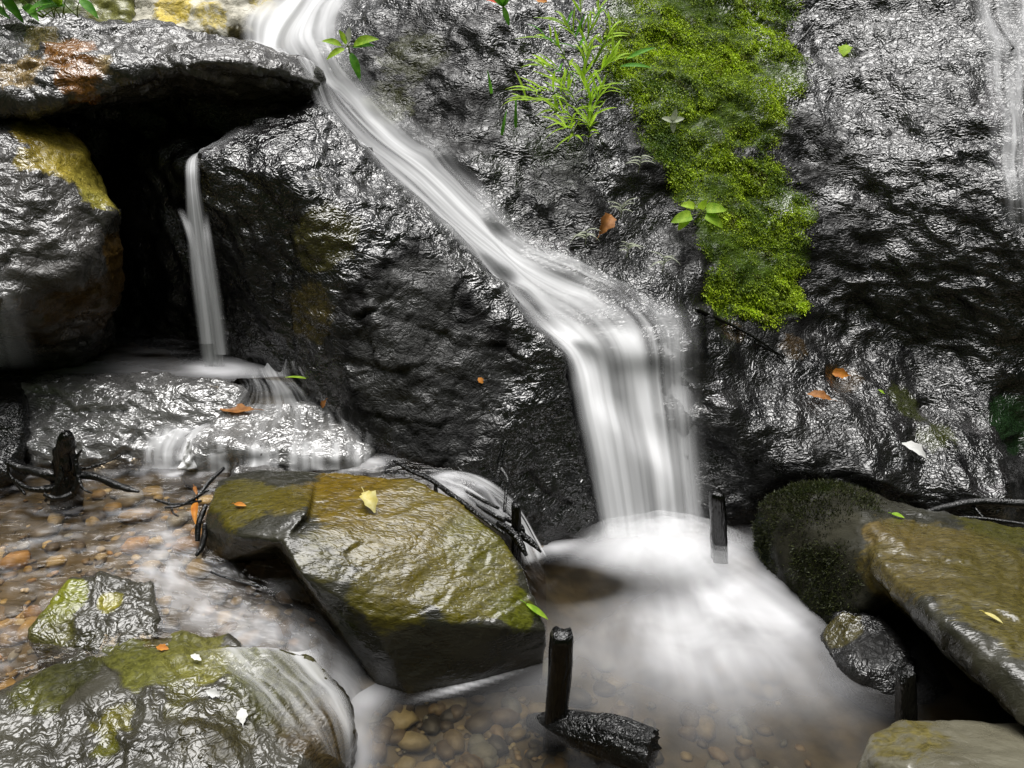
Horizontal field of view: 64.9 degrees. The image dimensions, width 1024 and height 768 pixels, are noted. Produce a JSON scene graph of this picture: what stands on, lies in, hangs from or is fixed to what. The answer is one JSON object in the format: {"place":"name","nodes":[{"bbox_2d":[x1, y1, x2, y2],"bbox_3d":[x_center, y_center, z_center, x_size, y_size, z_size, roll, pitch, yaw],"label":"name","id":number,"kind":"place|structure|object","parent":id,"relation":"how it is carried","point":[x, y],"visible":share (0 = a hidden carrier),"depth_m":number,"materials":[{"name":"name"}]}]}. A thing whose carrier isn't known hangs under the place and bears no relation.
{"place":"outdoors","nodes":[
{"label":"outdoors","id":0,"kind":"place"},
{"bbox_2d":[188,361,252,375],"bbox_3d":[-1.375,-0.151,2.891,1.650,0.001,0.796,0,24,0],"label":"water foam","id":1,"kind":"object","parent":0,"point":[223,368],"depth_m":2.66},
{"bbox_2d":[0,318,510,682],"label":"stream bed","id":2,"kind":"object","parent":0,"point":[332,656],"visible":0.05,"depth_m":2.17,"materials":[{"name":"grey liquid"}]},
{"bbox_2d":[0,374,30,488],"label":"rock","id":3,"kind":"object","parent":2,"relation":"on","point":[15,432],"visible":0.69,"depth_m":2.37,"materials":[{"name":"black stone"}]},
{"bbox_2d":[0,118,124,377],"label":"boulder","id":4,"kind":"object","parent":2,"relation":"on","point":[62,277],"visible":0.94,"depth_m":2.34,"materials":[{"name":"grey stone"}]},
{"bbox_2d":[0,9,325,120],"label":"overhanging slab","id":5,"kind":"structure","parent":4,"relation":"on","point":[52,69],"depth_m":2.45,"materials":[{"name":"grey stone"}]},
{"bbox_2d":[0,0,98,23],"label":"weed","id":6,"kind":"object","parent":5,"relation":"on","point":[29,9],"visible":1,"depth_m":2.41,"materials":[{"name":"green plant"}]},
{"bbox_2d":[0,0,135,22],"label":"boulder","id":7,"kind":"object","parent":5,"relation":"on","point":[122,10],"visible":0.09,"depth_m":3.42,"materials":[{"name":"beige stone"}]},
{"bbox_2d":[132,0,281,41],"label":"boulder","id":8,"kind":"object","parent":5,"relation":"on","point":[228,18],"visible":0.21,"depth_m":3.46,"materials":[{"name":"beige stone"}]},
{"bbox_2d":[27,571,164,656],"bbox_3d":[-0.985,0.598,1.963,0.329,0.269,0.322,0,24,0],"label":"rock","id":9,"kind":"object","parent":2,"relation":"on","point":[95,613],"visible":0.63,"depth_m":1.87,"materials":[{"name":"grey stone"}]},
{"bbox_2d":[20,370,250,478],"bbox_3d":[-1.301,0.177,2.709,0.933,0.524,0.649,0,24,0],"label":"rock","id":10,"kind":"object","parent":2,"relation":"on","point":[132,417],"visible":0.52,"depth_m":2.47,"materials":[{"name":"grey stone"}]},
{"bbox_2d":[0,481,322,689],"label":"gravel","id":11,"kind":"structure","parent":2,"relation":"on","point":[13,630],"depth_m":2.11,"materials":[{"name":"gravel"}]},
{"bbox_2d":[231,464,285,475],"bbox_3d":[-0.725,0.298,2.338,0.186,0.115,0.135,19,30,36],"label":"stone","id":12,"kind":"object","parent":11,"relation":"on","point":[238,469],"visible":0.19,"depth_m":2.33,"materials":[{"name":"stone"}]},
{"bbox_2d":[0,630,357,767],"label":"boulder","id":13,"kind":"object","parent":2,"relation":"on","point":[137,703],"visible":0.98,"depth_m":1.66,"materials":[{"name":"grey stone"}]},
{"bbox_2d":[156,644,168,650],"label":"fallen leaf","id":14,"kind":"object","parent":13,"relation":"on","point":[161,647],"visible":1,"depth_m":1.79,"materials":[{"name":"orange plant"}]},
{"bbox_2d":[191,654,200,660],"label":"fallen leaf","id":15,"kind":"object","parent":13,"relation":"on","point":[195,656],"visible":1,"depth_m":1.75,"materials":[{"name":"white plant"}]},
{"bbox_2d":[206,688,223,697],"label":"fallen leaf","id":16,"kind":"object","parent":13,"relation":"on","point":[211,692],"visible":1,"depth_m":1.69,"materials":[{"name":"white plant"}]},
{"bbox_2d":[236,708,247,728],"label":"fallen leaf","id":17,"kind":"object","parent":13,"relation":"on","point":[242,715],"visible":1,"depth_m":1.65,"materials":[{"name":"white plant"}]},
{"bbox_2d":[292,652,312,673],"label":"waterfall","id":18,"kind":"structure","parent":13,"relation":"on","point":[299,658],"depth_m":1.81,"materials":[{"name":"liquid"}]},
{"bbox_2d":[45,93,324,377],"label":"hollow wall","id":19,"kind":"structure","parent":2,"relation":"on","point":[142,154],"depth_m":2.83,"materials":[{"name":"black stone"}]},
{"bbox_2d":[180,400,385,490],"bbox_3d":[-0.742,0.243,2.666,0.710,0.441,0.571,0,24,0],"label":"rock ledge","id":20,"kind":"object","parent":2,"relation":"on","point":[305,435],"visible":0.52,"depth_m":2.40,"materials":[{"name":"grey stone"}]},
{"bbox_2d":[157,363,337,469],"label":"waterfall","id":21,"kind":"structure","parent":20,"relation":"on","point":[177,433],"depth_m":2.39,"materials":[{"name":"liquid"}]},
{"bbox_2d":[177,440,197,469],"bbox_3d":[-0.949,0.212,2.346,0.048,0.091,0.064,17,29,33],"label":"water splash","id":22,"kind":"object","parent":21,"relation":"on","point":[188,462],"visible":1,"depth_m":2.34,"materials":[{"name":"white liquid"}]},
{"bbox_2d":[219,403,261,412],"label":"fallen leaf","id":23,"kind":"object","parent":21,"relation":"on","point":[241,407],"visible":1,"depth_m":2.50,"materials":[{"name":"orange plant"}]},
{"bbox_2d":[285,376,305,378],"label":"fallen leaf","id":24,"kind":"object","parent":21,"relation":"on","point":[296,377],"visible":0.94,"depth_m":2.54,"materials":[{"name":"green plant"}]},
{"bbox_2d":[201,470,545,692],"bbox_3d":[-0.368,0.574,2.173,0.910,0.605,0.505,0,24,0],"label":"slab rock","id":25,"kind":"object","parent":2,"relation":"on","point":[409,585],"visible":0.76,"depth_m":2.01,"materials":[{"name":"stone"}]},
{"bbox_2d":[232,502,245,505],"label":"fallen leaf","id":26,"kind":"object","parent":25,"relation":"on","point":[239,504],"visible":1,"depth_m":2.07,"materials":[{"name":"orange plant"}]},
{"bbox_2d":[359,487,377,512],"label":"fallen leaf","id":27,"kind":"object","parent":25,"relation":"on","point":[369,499],"visible":1,"depth_m":2.09,"materials":[{"name":"yellow plant"}]},
{"bbox_2d":[393,460,505,534],"bbox_3d":[-0.163,0.297,2.224,0.415,0.079,0.060,18,30,35],"label":"branch","id":28,"kind":"object","parent":25,"relation":"on","point":[449,493],"visible":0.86,"depth_m":2.19,"materials":[{"name":"brown plant"}]},
{"bbox_2d":[511,500,521,565],"bbox_3d":[0.012,0.418,2.178,0.030,0.228,0.030,0,24,0],"label":"wooden stake","id":29,"kind":"object","parent":25,"relation":"on","point":[516,520],"visible":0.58,"depth_m":2.15,"materials":[{"name":"brown wood"}]},
{"bbox_2d":[496,516,541,556],"bbox_3d":[0.016,0.407,2.153,0.123,0.078,0.058,21,31,39],"label":"branch","id":30,"kind":"object","parent":25,"relation":"on","point":[519,538],"visible":0.92,"depth_m":2.15,"materials":[{"name":"brown plant"}]},
{"bbox_2d":[521,600,547,618],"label":"fallen leaf","id":31,"kind":"object","parent":25,"relation":"on","point":[535,609],"visible":1,"depth_m":2.02,"materials":[{"name":"green plant"}]},
{"bbox_2d":[197,99,603,545],"bbox_3d":[-0.340,-0.083,2.689,1.433,1.586,0.696,8,25,17],"label":"boulder","id":32,"kind":"object","parent":2,"relation":"on","point":[364,291],"visible":0.86,"depth_m":2.46,"materials":[{"name":"grey stone"}]},
{"bbox_2d":[187,153,223,365],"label":"waterfall","id":33,"kind":"structure","parent":32,"relation":"on","point":[203,278],"depth_m":2.55,"materials":[{"name":"liquid"}]},
{"bbox_2d":[320,398,327,407],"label":"fallen leaf","id":34,"kind":"object","parent":32,"relation":"on","point":[322,404],"visible":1,"depth_m":2.49,"materials":[{"name":"brown plant"}]},
{"bbox_2d":[820,610,918,694],"bbox_3d":[1.008,0.804,2.192,0.400,0.409,0.312,-13,27,-26],"label":"rock","id":35,"kind":"object","parent":2,"relation":"on","point":[873,651],"visible":0.38,"depth_m":2.06,"materials":[{"name":"grey stone"}]},
{"bbox_2d":[753,482,1023,726],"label":"boulder","id":36,"kind":"object","parent":2,"relation":"on","point":[940,579],"visible":0.63,"depth_m":2.10,"materials":[{"name":"stone"}]},
{"bbox_2d":[750,477,888,623],"bbox_3d":[0.922,0.499,2.329,0.376,0.352,0.426,0,24,0],"label":"moss","id":37,"kind":"object","parent":36,"relation":"on","point":[763,538],"visible":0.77,"depth_m":2.32,"materials":[{"name":"green plant"}]},
{"bbox_2d":[889,512,903,517],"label":"fallen leaf","id":38,"kind":"object","parent":36,"relation":"on","point":[897,514],"visible":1,"depth_m":2.27,"materials":[{"name":"green plant"}]},
{"bbox_2d":[926,497,1023,525],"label":"branch","id":39,"kind":"object","parent":36,"relation":"on","point":[975,502],"visible":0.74,"depth_m":2.50,"materials":[{"name":"brown plant"}]},
{"bbox_2d":[979,610,1002,622],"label":"fallen leaf","id":40,"kind":"object","parent":36,"relation":"on","point":[993,616],"visible":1,"depth_m":1.80,"materials":[{"name":"yellow plant"}]},
{"bbox_2d":[857,720,1023,767],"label":"boulder","id":41,"kind":"object","parent":2,"relation":"on","point":[938,744],"visible":1,"depth_m":1.60,"materials":[{"name":"beige stone"}]},
{"bbox_2d":[0,456,542,695],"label":"stream water","id":42,"kind":"structure","parent":0,"point":[343,680],"depth_m":2.25,"materials":[{"name":"grey liquid"}]},
{"bbox_2d":[4,430,139,510],"bbox_3d":[-1.221,0.236,2.246,0.414,0.243,0.171,0,24,0],"label":"driftwood stump","id":43,"kind":"object","parent":42,"relation":"on","point":[65,475],"visible":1,"depth_m":2.23,"materials":[{"name":"brown wood"}]},
{"bbox_2d":[154,467,224,556],"bbox_3d":[-0.820,0.331,2.165,0.188,0.116,0.229,-22,32,-40],"label":"twig pile","id":44,"kind":"object","parent":42,"relation":"on","point":[202,513],"visible":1,"depth_m":2.14,"materials":[{"name":"brown plant"}]},
{"bbox_2d":[191,499,197,523],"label":"fallen leaf","id":45,"kind":"object","parent":44,"relation":"on","point":[194,509],"visible":1,"depth_m":2.10,"materials":[{"name":"orange plant"}]},
{"bbox_2d":[210,571,255,586],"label":"branch","id":46,"kind":"object","parent":42,"relation":"on","point":[225,577],"visible":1,"depth_m":1.96,"materials":[{"name":"grey plant"}]},
{"bbox_2d":[276,0,1023,527],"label":"cliff","id":47,"kind":"structure","parent":0,"point":[898,156],"depth_m":2.81,"materials":[{"name":"grey stone"}]},
{"bbox_2d":[322,27,378,80],"bbox_3d":[-0.565,-1.158,2.826,0.160,0.175,0.122,18,30,35],"label":"seedling","id":48,"kind":"object","parent":47,"relation":"on","point":[363,41],"visible":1,"depth_m":2.82,"materials":[{"name":"green plant"}]},
{"bbox_2d":[251,0,689,537],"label":"waterfall","id":49,"kind":"structure","parent":47,"relation":"on","point":[624,514],"depth_m":2.55,"materials":[{"name":"liquid"}]},
{"bbox_2d":[487,70,492,93],"bbox_3d":[-0.074,-1.042,2.773,0.010,0.082,0.027,11,26,24],"label":"grass blade","id":50,"kind":"object","parent":47,"relation":"on","point":[490,87],"depth_m":2.77,"materials":[{"name":"green plant"}]},
{"bbox_2d":[494,0,509,24],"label":"seedling","id":51,"kind":"object","parent":47,"relation":"on","point":[502,3],"visible":1,"depth_m":2.82,"materials":[{"name":"green plant"}]},
{"bbox_2d":[501,110,506,134],"bbox_3d":[-0.024,-0.890,2.738,0.011,0.083,0.035,17,29,34],"label":"grass blade","id":52,"kind":"object","parent":47,"relation":"on","point":[503,126],"depth_m":2.74,"materials":[{"name":"green plant"}]},
{"bbox_2d":[514,100,516,127],"bbox_3d":[0.013,-0.940,2.776,0.012,0.106,0.033,0,24,0],"label":"grass blade","id":53,"kind":"object","parent":47,"relation":"on","point":[515,117],"depth_m":2.77,"materials":[{"name":"green plant"}]},
{"bbox_2d":[503,0,631,146],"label":"bamboo grass","id":54,"kind":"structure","parent":47,"relation":"on","point":[584,71],"depth_m":2.72,"materials":[{"name":"green plant"}]},
{"bbox_2d":[571,228,598,244],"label":"pale shoot","id":55,"kind":"object","parent":47,"relation":"on","point":[579,234],"visible":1,"depth_m":2.61,"materials":[{"name":"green plant"}]},
{"bbox_2d":[596,212,616,239],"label":"fallen leaf","id":56,"kind":"object","parent":47,"relation":"on","point":[608,221],"visible":0.98,"depth_m":2.63,"materials":[{"name":"brown plant"}]},
{"bbox_2d":[608,198,634,217],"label":"pale shoot","id":57,"kind":"object","parent":47,"relation":"on","point":[618,207],"visible":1,"depth_m":2.67,"materials":[{"name":"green plant"}]},
{"bbox_2d":[619,241,641,257],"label":"pale shoot","id":58,"kind":"object","parent":47,"relation":"on","point":[632,245],"visible":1,"depth_m":2.62,"materials":[{"name":"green plant"}]},
{"bbox_2d":[627,155,653,172],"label":"pale shoot","id":59,"kind":"object","parent":47,"relation":"on","point":[639,160],"visible":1,"depth_m":2.72,"materials":[{"name":"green plant"}]},
{"bbox_2d":[648,251,679,271],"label":"pale shoot","id":60,"kind":"object","parent":47,"relation":"on","point":[664,261],"visible":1,"depth_m":2.60,"materials":[{"name":"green plant"}]},
{"bbox_2d":[662,109,683,132],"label":"seedling","id":61,"kind":"object","parent":47,"relation":"on","point":[673,119],"visible":1,"depth_m":2.84,"materials":[{"name":"green plant"}]},
{"bbox_2d":[671,199,725,229],"bbox_3d":[0.632,-0.579,2.740,0.189,0.106,0.079,0,24,0],"label":"seedling","id":62,"kind":"object","parent":47,"relation":"on","point":[684,218],"visible":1,"depth_m":2.72,"materials":[{"name":"green plant"}]},
{"bbox_2d":[597,0,818,331],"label":"moss","id":63,"kind":"object","parent":47,"relation":"on","point":[762,5],"visible":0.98,"depth_m":2.90,"materials":[{"name":"green plant"}]},
{"bbox_2d":[614,47,654,73],"bbox_3d":[0.418,-1.116,2.779,0.155,0.088,0.074,11,26,22],"label":"bamboo sprig","id":64,"kind":"object","parent":63,"relation":"on","point":[638,52],"visible":1,"depth_m":2.79,"materials":[{"name":"green plant"}]},
{"bbox_2d":[793,21,815,46],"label":"branch","id":65,"kind":"object","parent":63,"relation":"on","point":[804,35],"visible":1,"depth_m":3.12,"materials":[{"name":"grey plant"}]},
{"bbox_2d":[695,307,785,363],"bbox_3d":[0.766,-0.171,2.715,0.341,0.216,0.065,-2,24,-5],"label":"branch","id":66,"kind":"object","parent":47,"relation":"on","point":[773,351],"visible":1,"depth_m":2.73,"materials":[{"name":"brown plant"}]},
{"bbox_2d":[807,390,835,400],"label":"fallen leaf","id":67,"kind":"object","parent":47,"relation":"on","point":[822,394],"visible":1,"depth_m":2.69,"materials":[{"name":"orange plant"}]},
{"bbox_2d":[832,368,850,378],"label":"fallen leaf","id":68,"kind":"object","parent":47,"relation":"on","point":[842,373],"visible":1,"depth_m":2.82,"materials":[{"name":"orange plant"}]},
{"bbox_2d":[838,45,852,55],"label":"fallen leaf","id":69,"kind":"object","parent":47,"relation":"on","point":[844,50],"visible":1,"depth_m":3.14,"materials":[{"name":"green plant"}]},
{"bbox_2d":[902,441,932,462],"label":"fallen leaf","id":70,"kind":"object","parent":47,"relation":"on","point":[915,447],"visible":1,"depth_m":2.60,"materials":[{"name":"white plant"}]},
{"bbox_2d":[1013,0,1023,159],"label":"waterfall","id":71,"kind":"structure","parent":47,"relation":"on","point":[1014,130],"depth_m":2.74,"materials":[{"name":"liquid"}]},
{"bbox_2d":[334,513,1016,767],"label":"pool water","id":72,"kind":"structure","parent":0,"point":[690,650],"depth_m":2.01,"materials":[{"name":"white liquid"}]},
{"bbox_2d":[483,480,544,559],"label":"waterfall","id":73,"kind":"structure","parent":72,"relation":"on","point":[529,556],"depth_m":2.31,"materials":[{"name":"liquid"}]},
{"bbox_2d":[491,440,509,512],"bbox_3d":[-0.034,0.256,2.255,0.055,0.150,0.158,0,24,0],"label":"branch","id":74,"kind":"object","parent":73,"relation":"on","point":[500,469],"visible":1,"depth_m":2.28,"materials":[{"name":"brown plant"}]},
{"bbox_2d":[544,626,573,724],"bbox_3d":[0.106,0.706,1.863,0.064,0.347,0.054,0,24,0],"label":"wooden stake","id":75,"kind":"object","parent":72,"relation":"in","point":[560,657],"visible":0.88,"depth_m":1.82,"materials":[{"name":"brown wood"}]},
{"bbox_2d":[536,709,661,767],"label":"driftwood log","id":76,"kind":"object","parent":72,"relation":"in","point":[624,741],"visible":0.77,"depth_m":1.80,"materials":[{"name":"black wood"}]},
{"bbox_2d":[709,488,727,563],"bbox_3d":[0.627,0.468,2.430,0.092,0.338,0.045,0,24,0],"label":"wooden stake","id":77,"kind":"object","parent":72,"relation":"in","point":[718,532],"visible":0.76,"depth_m":2.39,"materials":[{"name":"brown wood"}]},
{"bbox_2d":[894,663,917,721],"bbox_3d":[0.915,0.736,1.861,0.084,0.215,0.044,0,24,0],"label":"wooden stake","id":78,"kind":"object","parent":72,"relation":"in","point":[906,705],"visible":0.8,"depth_m":1.83,"materials":[{"name":"brown wood"}]}
]}

